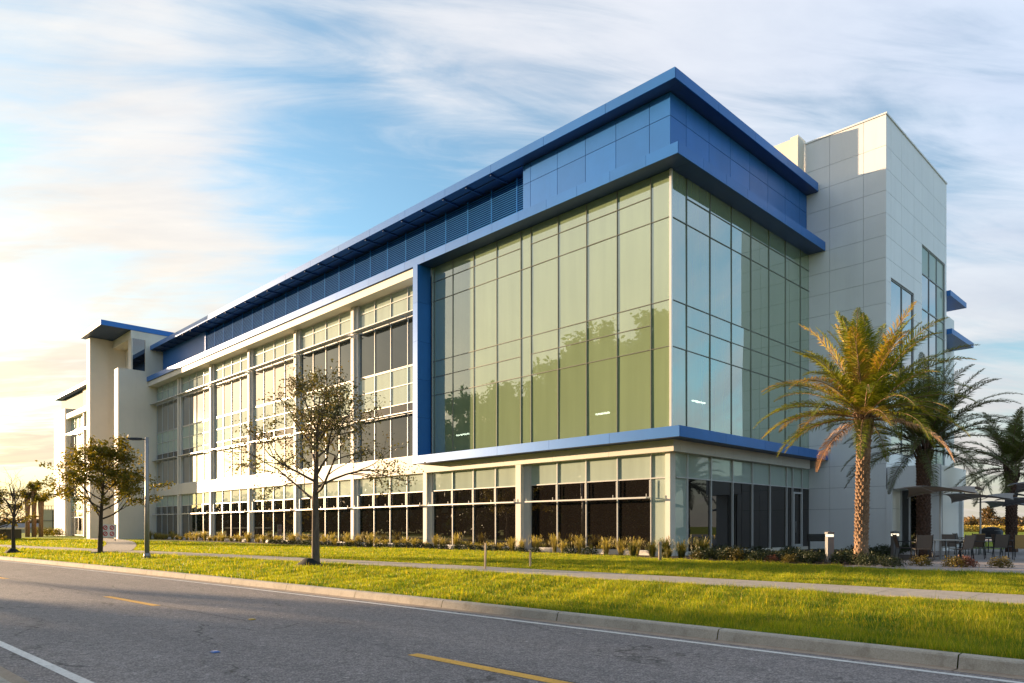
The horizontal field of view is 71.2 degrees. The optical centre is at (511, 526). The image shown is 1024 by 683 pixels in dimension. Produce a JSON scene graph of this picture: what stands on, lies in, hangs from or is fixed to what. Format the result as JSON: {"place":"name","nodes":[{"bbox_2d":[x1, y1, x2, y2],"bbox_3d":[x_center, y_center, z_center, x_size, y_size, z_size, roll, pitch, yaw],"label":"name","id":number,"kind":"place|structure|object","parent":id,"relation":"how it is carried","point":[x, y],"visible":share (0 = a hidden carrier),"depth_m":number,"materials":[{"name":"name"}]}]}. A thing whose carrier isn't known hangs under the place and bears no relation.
{"place":"outdoors","nodes":[
{"label":"outdoors","id":0,"kind":"place"},
{"bbox_2d":[0,523,38,532],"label":"building","id":1,"kind":"structure","parent":0,"point":[21,525],"depth_m":148.45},
{"bbox_2d":[43,506,53,533],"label":"tan building","id":2,"kind":"structure","parent":0,"point":[48,518],"depth_m":128.00,"materials":[{"name":"beige paint"}]},
{"bbox_2d":[0,560,1023,682],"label":"road","id":3,"kind":"structure","parent":0,"point":[90,634],"depth_m":9.96,"materials":[{"name":"grey asphalt"}]},
{"bbox_2d":[0,641,93,682],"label":"road edge line","id":4,"kind":"object","parent":3,"relation":"on","point":[59,670],"visible":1,"depth_m":8.56,"materials":[{"name":"white paint"}]},
{"bbox_2d":[0,577,571,682],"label":"road centre line","id":5,"kind":"object","parent":3,"relation":"on","point":[523,675],"visible":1,"depth_m":8.44,"materials":[{"name":"yellow paint"}]},
{"bbox_2d":[4,561,1023,682],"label":"road edge line","id":6,"kind":"object","parent":3,"relation":"on","point":[628,634],"visible":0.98,"depth_m":10.46,"materials":[{"name":"white paint"}]},
{"bbox_2d":[0,532,1023,666],"bbox_3d":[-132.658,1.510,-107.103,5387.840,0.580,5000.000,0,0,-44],"label":"ground","id":7,"kind":"structure","parent":0,"point":[85,537],"depth_m":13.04,"materials":[{"name":"green plant"}]},
{"bbox_2d":[0,528,24,538],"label":"open shed","id":8,"kind":"structure","parent":7,"relation":"on","point":[18,532],"depth_m":70.25,"materials":[{"name":"brown paint"}]},
{"bbox_2d":[0,666,29,682],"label":"kerb","id":9,"kind":"structure","parent":7,"relation":"on","point":[7,676],"depth_m":7.80,"materials":[{"name":"concrete"}]},
{"bbox_2d":[0,468,37,547],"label":"bare tree","id":10,"kind":"object","parent":7,"relation":"on","point":[13,521],"visible":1,"depth_m":39.99,"materials":[{"name":"brown plant"}]},
{"bbox_2d":[0,481,39,539],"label":"bushy tree","id":11,"kind":"object","parent":7,"relation":"on","point":[16,498],"visible":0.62,"depth_m":62.63,"materials":[{"name":"green plant"}]},
{"bbox_2d":[18,489,31,536],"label":"fan palm","id":12,"kind":"object","parent":7,"relation":"on","point":[27,528],"visible":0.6,"depth_m":87.79,"materials":[{"name":"brown plant"}]},
{"bbox_2d":[27,480,41,536],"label":"fan palm","id":13,"kind":"object","parent":7,"relation":"on","point":[35,490],"visible":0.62,"depth_m":87.77,"materials":[{"name":"brown plant"}]},
{"bbox_2d":[32,492,49,536],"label":"fan palm","id":14,"kind":"object","parent":7,"relation":"on","point":[41,506],"visible":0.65,"depth_m":87.77,"materials":[{"name":"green plant"}]},
{"bbox_2d":[33,433,174,552],"bbox_3d":[-21.108,-1.585,36.993,6.376,6.590,5.669,0,0,-38],"label":"oak tree","id":15,"kind":"object","parent":7,"relation":"on","point":[122,481],"visible":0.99,"depth_m":36.52,"materials":[{"name":"green plant"}]},
{"bbox_2d":[103,524,115,540],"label":"lawn sign","id":16,"kind":"object","parent":7,"relation":"on","point":[109,530],"visible":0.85,"depth_m":59.98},
{"bbox_2d":[90,538,135,552],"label":"footpath","id":17,"kind":"structure","parent":7,"relation":"on","point":[120,545],"depth_m":46.93,"materials":[{"name":"concrete"}]},
{"bbox_2d":[127,437,150,558],"bbox_3d":[-16.357,-1.225,31.441,1.116,5.450,0.552,0,0,-12],"label":"street lamp","id":18,"kind":"object","parent":7,"relation":"on","point":[146,543],"visible":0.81,"depth_m":31.43,"materials":[{"name":"metal"}]},
{"bbox_2d":[295,558,321,566],"bbox_3d":[-6.922,1.255,24.444,0.885,0.395,1.395,0,0,-44],"label":"mound","id":19,"kind":"object","parent":7,"relation":"on","point":[308,561],"visible":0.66,"depth_m":24.21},
{"bbox_2d":[219,359,425,561],"bbox_3d":[-6.751,-1.946,24.665,6.721,7.191,6.247,0,0,33],"label":"oak tree","id":20,"kind":"object","parent":7,"relation":"on","point":[331,411],"visible":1,"depth_m":23.94,"materials":[{"name":"green plant"}]},
{"bbox_2d":[0,545,1023,603],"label":"footpath","id":21,"kind":"structure","parent":7,"relation":"on","point":[907,593],"depth_m":17.00,"materials":[{"name":"concrete"}]},
{"bbox_2d":[0,556,1023,679],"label":"kerb","id":22,"kind":"structure","parent":7,"relation":"on","point":[1013,668],"depth_m":11.05,"materials":[{"name":"concrete"}]},
{"bbox_2d":[54,67,973,555],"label":"office building","id":23,"kind":"structure","parent":7,"relation":"on","point":[590,329],"depth_m":37.18,"materials":[{"name":"white glass"}]},
{"bbox_2d":[71,415,82,534],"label":"window","id":24,"kind":"structure","parent":23,"relation":"in","point":[76,423],"depth_m":95.66,"materials":[{"name":"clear glass"}]},
{"bbox_2d":[128,338,144,370],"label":"window","id":25,"kind":"structure","parent":23,"relation":"in","point":[136,347],"depth_m":72.58,"materials":[{"name":"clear glass"}]},
{"bbox_2d":[156,495,176,537],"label":"window","id":26,"kind":"structure","parent":23,"relation":"in","point":[167,505],"depth_m":71.42,"materials":[{"name":"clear glass"}]},
{"bbox_2d":[157,380,176,401],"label":"spandrel window","id":27,"kind":"structure","parent":23,"relation":"in","point":[165,391],"depth_m":71.57,"materials":[{"name":"grey glass"}]},
{"bbox_2d":[157,398,176,433],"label":"window","id":28,"kind":"structure","parent":23,"relation":"in","point":[166,411],"depth_m":71.57,"materials":[{"name":"grey glass"}]},
{"bbox_2d":[157,429,176,459],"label":"spandrel window","id":29,"kind":"structure","parent":23,"relation":"in","point":[167,440],"depth_m":71.57,"materials":[{"name":"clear glass"}]},
{"bbox_2d":[157,458,176,485],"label":"window","id":30,"kind":"structure","parent":23,"relation":"in","point":[166,469],"depth_m":71.57,"materials":[{"name":"grey glass"}]},
{"bbox_2d":[182,492,208,538],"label":"window","id":31,"kind":"structure","parent":23,"relation":"in","point":[196,502],"depth_m":66.24,"materials":[{"name":"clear glass"}]},
{"bbox_2d":[182,367,208,392],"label":"spandrel window","id":32,"kind":"structure","parent":23,"relation":"in","point":[201,377],"depth_m":66.37,"materials":[{"name":"grey glass"}]},
{"bbox_2d":[182,387,208,426],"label":"window","id":33,"kind":"structure","parent":23,"relation":"in","point":[195,405],"depth_m":66.37,"materials":[{"name":"beige glass"}]},
{"bbox_2d":[182,420,208,454],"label":"spandrel window","id":34,"kind":"structure","parent":23,"relation":"in","point":[195,437],"depth_m":66.37,"materials":[{"name":"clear glass"}]},
{"bbox_2d":[182,451,208,482],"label":"window","id":35,"kind":"structure","parent":23,"relation":"in","point":[195,467],"depth_m":66.37,"materials":[{"name":"beige glass"}]},
{"bbox_2d":[214,489,246,539],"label":"window","id":36,"kind":"structure","parent":23,"relation":"in","point":[232,524],"depth_m":60.62,"materials":[{"name":"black glass"}]},
{"bbox_2d":[215,352,246,380],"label":"spandrel window","id":37,"kind":"structure","parent":23,"relation":"in","point":[238,363],"depth_m":60.58,"materials":[{"name":"grey glass"}]},
{"bbox_2d":[215,374,246,417],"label":"window","id":38,"kind":"structure","parent":23,"relation":"in","point":[230,395],"depth_m":60.58,"materials":[{"name":"beige glass"}]},
{"bbox_2d":[215,410,246,447],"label":"spandrel window","id":39,"kind":"structure","parent":23,"relation":"in","point":[226,426],"depth_m":60.85,"materials":[{"name":"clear glass"}]},
{"bbox_2d":[215,444,246,478],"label":"window","id":40,"kind":"structure","parent":23,"relation":"in","point":[222,465],"depth_m":61.00,"materials":[{"name":"beige glass"}]},
{"bbox_2d":[253,485,293,540],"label":"window","id":41,"kind":"structure","parent":23,"relation":"in","point":[273,523],"depth_m":54.93,"materials":[{"name":"black glass"}]},
{"bbox_2d":[254,333,293,366],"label":"spandrel window","id":42,"kind":"structure","parent":23,"relation":"in","point":[283,346],"depth_m":55.05,"materials":[{"name":"grey glass"}]},
{"bbox_2d":[254,357,293,407],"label":"window","id":43,"kind":"structure","parent":23,"relation":"in","point":[266,380],"depth_m":55.32,"materials":[{"name":"beige glass"}]},
{"bbox_2d":[254,398,293,440],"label":"spandrel window","id":44,"kind":"structure","parent":23,"relation":"in","point":[258,421],"depth_m":55.20,"materials":[{"name":"beige glass"}]},
{"bbox_2d":[254,435,293,474],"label":"window","id":45,"kind":"structure","parent":23,"relation":"in","point":[264,466],"depth_m":55.32,"materials":[{"name":"beige glass"}]},
{"bbox_2d":[300,480,350,542],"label":"window","id":46,"kind":"structure","parent":23,"relation":"in","point":[338,521],"depth_m":49.06,"materials":[{"name":"black glass"}]},
{"bbox_2d":[301,310,350,353],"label":"spandrel window","id":47,"kind":"structure","parent":23,"relation":"in","point":[340,324],"depth_m":49.53,"materials":[{"name":"grey glass"}]},
{"bbox_2d":[301,337,350,393],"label":"window","id":48,"kind":"structure","parent":23,"relation":"in","point":[340,351],"depth_m":49.25,"materials":[{"name":"grey glass"}]},
{"bbox_2d":[301,382,350,430],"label":"spandrel window","id":49,"kind":"structure","parent":23,"relation":"in","point":[349,387],"depth_m":50.12,"materials":[{"name":"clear glass"}]},
{"bbox_2d":[301,425,350,468],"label":"window","id":50,"kind":"structure","parent":23,"relation":"in","point":[344,460],"depth_m":49.06,"materials":[{"name":"grey glass"}]},
{"bbox_2d":[359,285,412,328],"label":"spandrel window","id":51,"kind":"structure","parent":23,"relation":"in","point":[398,302],"depth_m":44.39,"materials":[{"name":"grey glass"}]},
{"bbox_2d":[359,315,412,378],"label":"window","id":52,"kind":"structure","parent":23,"relation":"in","point":[388,347],"depth_m":44.39,"materials":[{"name":"grey glass"}]},
{"bbox_2d":[359,365,412,419],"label":"spandrel window","id":53,"kind":"structure","parent":23,"relation":"in","point":[396,386],"depth_m":44.16,"materials":[{"name":"grey glass"}]},
{"bbox_2d":[359,413,412,461],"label":"window","id":54,"kind":"structure","parent":23,"relation":"in","point":[401,425],"depth_m":44.15,"materials":[{"name":"grey glass"}]},
{"bbox_2d":[359,473,422,544],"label":"window","id":55,"kind":"structure","parent":23,"relation":"in","point":[391,523],"depth_m":43.84,"materials":[{"name":"black glass"}]},
{"bbox_2d":[433,465,515,546],"bbox_3d":[-2.064,-1.040,38.412,0.075,4.160,6.970,0,0,-44],"label":"window","id":56,"kind":"structure","parent":23,"relation":"in","point":[478,523],"depth_m":38.27,"materials":[{"name":"black glass"}]},
{"bbox_2d":[530,454,651,550],"bbox_3d":[3.418,-1.040,32.828,0.075,4.160,7.120,0,0,-44],"label":"window","id":57,"kind":"structure","parent":23,"relation":"in","point":[631,519],"depth_m":32.55,"materials":[{"name":"black glass"}]},
{"bbox_2d":[651,453,664,551],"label":"pillar","id":58,"kind":"structure","parent":23,"relation":"in","point":[658,459],"depth_m":30.06,"materials":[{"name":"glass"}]},
{"bbox_2d":[675,452,809,551],"bbox_3d":[11.531,-1.035,34.417,13.190,4.150,0.100,0,0,-44],"label":"window","id":59,"kind":"structure","parent":23,"relation":"in","point":[742,503],"depth_m":33.52,"materials":[{"name":"grey glass"}]},
{"bbox_2d":[793,492,801,546],"bbox_3d":[15.153,-0.405,37.901,1.020,2.890,0.123,0,0,-44],"label":"door","id":60,"kind":"structure","parent":23,"relation":"in","point":[796,545],"depth_m":37.83,"materials":[{"name":"white metal"}]},
{"bbox_2d":[891,279,912,457],"bbox_3d":[20.776,-8.325,38.140,3.680,9.010,0.060,0,0,-44],"label":"window","id":61,"kind":"structure","parent":23,"relation":"in","point":[901,298],"depth_m":38.11,"materials":[{"name":"blue glass"}]},
{"bbox_2d":[900,490,916,547],"bbox_3d":[20.574,-0.350,36.576,0.100,3.100,1.280,0,0,-44],"label":"window","id":62,"kind":"structure","parent":23,"relation":"in","point":[907,505],"depth_m":36.82,"materials":[{"name":"black glass"}]},
{"bbox_2d":[922,245,943,464],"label":"window","id":63,"kind":"structure","parent":23,"relation":"in","point":[932,267],"depth_m":42.16,"materials":[{"name":"blue glass"}]},
{"bbox_2d":[154,539,938,565],"bbox_3d":[-8.148,1.204,52.206,16.150,0.001,69.100,0,0,-44],"label":"planting bed","id":64,"kind":"object","parent":7,"relation":"on","point":[905,557],"visible":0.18,"depth_m":29.18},
{"bbox_2d":[599,536,613,554],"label":"grass clump","id":65,"kind":"object","parent":64,"relation":"on","point":[606,545],"visible":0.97,"depth_m":30.97,"materials":[{"name":"yellow plant"}]},
{"bbox_2d":[612,537,628,554],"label":"grass clump","id":66,"kind":"object","parent":64,"relation":"on","point":[620,547],"visible":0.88,"depth_m":30.42,"materials":[{"name":"plant"}]},
{"bbox_2d":[625,541,640,555],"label":"grass clump","id":67,"kind":"object","parent":64,"relation":"on","point":[632,549],"visible":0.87,"depth_m":29.06,"materials":[{"name":"green plant"}]},
{"bbox_2d":[643,539,657,556],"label":"grass clump","id":68,"kind":"object","parent":64,"relation":"on","point":[652,549],"visible":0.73,"depth_m":28.56,"materials":[{"name":"green plant"}]},
{"bbox_2d":[653,535,679,557],"bbox_3d":[6.000,0.761,28.005,1.041,0.899,1.040,0,0,-44],"label":"grass clump","id":69,"kind":"object","parent":64,"relation":"on","point":[666,544],"visible":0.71,"depth_m":27.87,"materials":[{"name":"green plant"}]},
{"bbox_2d":[673,539,688,558],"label":"grass clump","id":70,"kind":"object","parent":64,"relation":"on","point":[681,549],"visible":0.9,"depth_m":27.14,"materials":[{"name":"green plant"}]},
{"bbox_2d":[688,535,712,552],"bbox_3d":[7.103,0.738,26.856,1.091,0.944,1.093,0,0,2],"label":"grass clump","id":71,"kind":"object","parent":64,"relation":"on","point":[701,544],"visible":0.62,"depth_m":26.70,"materials":[{"name":"green plant"}]},
{"bbox_2d":[691,546,719,559],"bbox_3d":[7.125,0.983,26.024,1.128,0.581,1.157,0,0,-27],"label":"round shrub","id":72,"kind":"object","parent":64,"relation":"on","point":[703,551],"visible":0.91,"depth_m":25.90,"materials":[{"name":"green plant"}]},
{"bbox_2d":[713,545,732,560],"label":"round shrub","id":73,"kind":"object","parent":64,"relation":"on","point":[725,550],"visible":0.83,"depth_m":25.45,"materials":[{"name":"green plant"}]},
{"bbox_2d":[722,548,747,560],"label":"round shrub","id":74,"kind":"object","parent":64,"relation":"on","point":[734,555],"visible":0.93,"depth_m":25.15,"materials":[{"name":"green plant"}]},
{"bbox_2d":[743,550,772,561],"bbox_3d":[8.417,1.024,24.546,1.018,0.479,0.993,0,0,-44],"label":"round shrub","id":75,"kind":"object","parent":64,"relation":"on","point":[755,554],"visible":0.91,"depth_m":24.45,"materials":[{"name":"green plant"}]},
{"bbox_2d":[780,553,798,562],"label":"round shrub","id":76,"kind":"object","parent":64,"relation":"on","point":[792,558],"visible":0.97,"depth_m":23.72,"materials":[{"name":"green plant"}]},
{"bbox_2d":[801,550,826,562],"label":"round shrub","id":77,"kind":"object","parent":64,"relation":"on","point":[815,557],"visible":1,"depth_m":23.57,"materials":[{"name":"green plant"}]},
{"bbox_2d":[807,534,824,551],"bbox_3d":[12.472,0.740,28.991,0.960,0.920,0.180,0,0,1],"label":"utility rack","id":78,"kind":"object","parent":64,"relation":"on","point":[815,537],"visible":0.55,"depth_m":28.92,"materials":[{"name":"black metal"}]},
{"bbox_2d":[825,531,833,561],"bbox_3d":[10.924,0.720,24.601,0.240,1.160,0.240,0,0,1],"label":"bollard light","id":79,"kind":"object","parent":64,"relation":"on","point":[829,542],"visible":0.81,"depth_m":24.49,"materials":[{"name":"metal"}]},
{"bbox_2d":[828,549,853,563],"bbox_3d":[10.870,0.990,23.543,0.941,0.563,0.918,0,0,3],"label":"round shrub","id":80,"kind":"object","parent":64,"relation":"on","point":[842,559],"visible":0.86,"depth_m":23.44,"materials":[{"name":"green plant"}]},
{"bbox_2d":[846,550,879,564],"bbox_3d":[11.226,1.005,22.911,1.056,0.526,1.083,0,0,-9],"label":"round shrub","id":81,"kind":"object","parent":64,"relation":"on","point":[851,560],"visible":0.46,"depth_m":22.82,"materials":[{"name":"green plant"}]},
{"bbox_2d":[853,554,877,565],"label":"round shrub","id":82,"kind":"object","parent":64,"relation":"on","point":[869,560],"visible":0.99,"depth_m":21.82,"materials":[{"name":"green plant"}]},
{"bbox_2d":[753,302,979,559],"bbox_3d":[11.677,-2.914,23.717,6.842,8.558,6.724,0,0,-44],"label":"date palm","id":83,"kind":"object","parent":64,"relation":"on","point":[864,388],"visible":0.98,"depth_m":23.21,"materials":[{"name":"green plant"}]},
{"bbox_2d":[890,531,899,557],"bbox_3d":[14.570,0.720,27.201,0.240,1.160,0.240,0,0,1],"label":"bollard light","id":84,"kind":"object","parent":64,"relation":"on","point":[893,547],"visible":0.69,"depth_m":27.10,"materials":[{"name":"black metal"}]},
{"bbox_2d":[822,352,1023,556],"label":"date palm","id":85,"kind":"object","parent":64,"relation":"on","point":[924,452],"visible":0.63,"depth_m":28.45,"materials":[{"name":"green plant"}]},
{"bbox_2d":[977,506,1001,525],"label":"field tree","id":86,"kind":"object","parent":7,"relation":"on","point":[988,512],"visible":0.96,"depth_m":204.11,"materials":[{"name":"green plant"}]},
{"bbox_2d":[964,515,1023,526],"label":"distant wood","id":87,"kind":"object","parent":7,"relation":"on","point":[968,520],"visible":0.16,"depth_m":302.96,"materials":[{"name":"plant"}]},
{"bbox_2d":[964,524,1023,531],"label":"dry field grass","id":88,"kind":"structure","parent":7,"relation":"on","point":[970,528],"depth_m":179.08,"materials":[{"name":"plant"}]},
{"bbox_2d":[0,0,1023,521],"label":"sky","id":89,"kind":"structure","parent":0,"point":[164,163],"materials":[{"name":"blue"}]},
{"bbox_2d":[842,549,1023,572],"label":"plaza","id":90,"kind":"structure","parent":0,"point":[1018,562],"depth_m":23.93,"materials":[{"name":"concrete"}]},
{"bbox_2d":[880,555,906,566],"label":"round shrub","id":91,"kind":"object","parent":90,"relation":"on","point":[893,561],"visible":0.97,"depth_m":21.21,"materials":[{"name":"green plant"}]},
{"bbox_2d":[892,534,915,559],"bbox_3d":[14.413,0.722,26.312,0.658,0.935,0.554,0,0,15],"label":"patio chair","id":92,"kind":"object","parent":90,"relation":"on","point":[896,541],"visible":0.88,"depth_m":26.23,"materials":[{"name":"brown fabric"}]},
{"bbox_2d":[908,554,934,565],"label":"round shrub","id":93,"kind":"object","parent":90,"relation":"on","point":[928,562],"visible":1,"depth_m":21.74,"materials":[{"name":"green plant"}]},
{"bbox_2d":[911,534,933,560],"bbox_3d":[14.325,0.722,24.957,0.555,0.935,0.658,0,0,15],"label":"patio chair","id":94,"kind":"object","parent":90,"relation":"on","point":[923,542],"visible":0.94,"depth_m":24.72,"materials":[{"name":"brown fabric"}]},
{"bbox_2d":[914,539,964,559],"bbox_3d":[15.582,0.821,26.001,1.240,0.737,1.240,0,0,0],"label":"patio table","id":95,"kind":"object","parent":90,"relation":"on","point":[935,540],"visible":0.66,"depth_m":25.91,"materials":[{"name":"metal"}]},
{"bbox_2d":[896,486,984,559],"bbox_3d":[15.581,-0.148,26.001,2.518,2.673,2.518,0,0,37],"label":"patio umbrella","id":96,"kind":"object","parent":90,"relation":"on","point":[916,490],"visible":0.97,"depth_m":25.97,"materials":[{"name":"grey fabric"}]},
{"bbox_2d":[942,534,961,557],"bbox_3d":[16.774,0.722,27.344,0.554,0.935,0.658,0,0,15],"label":"patio chair","id":97,"kind":"object","parent":90,"relation":"on","point":[948,536],"visible":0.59,"depth_m":27.57,"materials":[{"name":"grey fabric"}]},
{"bbox_2d":[940,555,969,566],"bbox_3d":[13.151,1.045,21.216,0.760,0.430,0.749,0,0,-42],"label":"round shrub","id":98,"kind":"object","parent":90,"relation":"on","point":[951,561],"visible":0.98,"depth_m":21.13,"materials":[{"name":"green plant"}]},
{"bbox_2d":[948,535,975,559],"bbox_3d":[15.590,0.722,24.759,0.555,0.935,0.658,0,0,-20],"label":"patio chair","id":99,"kind":"object","parent":90,"relation":"on","point":[968,542],"visible":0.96,"depth_m":24.54,"materials":[{"name":"grey fabric"}]},
{"bbox_2d":[952,555,979,566],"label":"round shrub","id":100,"kind":"object","parent":90,"relation":"on","point":[970,563],"visible":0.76,"depth_m":21.07,"materials":[{"name":"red plant"}]},
{"bbox_2d":[960,534,985,558],"bbox_3d":[17.158,0.722,26.609,0.658,0.935,0.554,0,0,-10],"label":"patio chair","id":101,"kind":"object","parent":90,"relation":"on","point":[979,540],"visible":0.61,"depth_m":26.58,"materials":[{"name":"brown wicker"}]},
{"bbox_2d":[932,493,1023,553],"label":"patio umbrella","id":102,"kind":"object","parent":90,"relation":"on","point":[955,497],"visible":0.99,"depth_m":31.47,"materials":[{"name":"black fabric"}]},
{"bbox_2d":[944,406,1023,551],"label":"date palm","id":103,"kind":"object","parent":90,"relation":"on","point":[1013,457],"visible":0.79,"depth_m":33.80,"materials":[{"name":"green plant"}]},
{"bbox_2d":[985,534,1009,557],"bbox_3d":[18.311,0.722,26.956,0.554,0.935,0.658,0,0,5],"label":"patio chair","id":104,"kind":"object","parent":90,"relation":"on","point":[1000,541],"visible":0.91,"depth_m":26.71,"materials":[{"name":"grey fabric"}]},
{"bbox_2d":[972,501,1023,507],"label":"patio umbrella","id":105,"kind":"object","parent":90,"relation":"on","point":[992,504],"visible":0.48,"depth_m":38.64,"materials":[{"name":"fabric"}]},
{"bbox_2d":[986,556,1014,567],"bbox_3d":[14.274,1.045,20.909,0.760,0.430,0.749,0,0,22],"label":"round shrub","id":106,"kind":"object","parent":90,"relation":"on","point":[998,563],"visible":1,"depth_m":20.83,"materials":[{"name":"green plant"}]},
{"bbox_2d":[994,497,1023,506],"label":"patio umbrella","id":107,"kind":"object","parent":90,"relation":"on","point":[1015,500],"visible":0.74,"depth_m":31.73,"materials":[{"name":"fabric"}]},
{"bbox_2d":[1012,534,1023,559],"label":"patio chair","id":108,"kind":"object","parent":90,"relation":"on","point":[1018,541],"visible":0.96,"depth_m":25.61,"materials":[{"name":"beige fabric"}]},
{"bbox_2d":[981,527,1003,552],"bbox_3d":[22.443,0.589,33.490,0.980,1.202,1.002,0,0,0],"label":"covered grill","id":109,"kind":"object","parent":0,"point":[991,530],"visible":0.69,"depth_m":33.20,"materials":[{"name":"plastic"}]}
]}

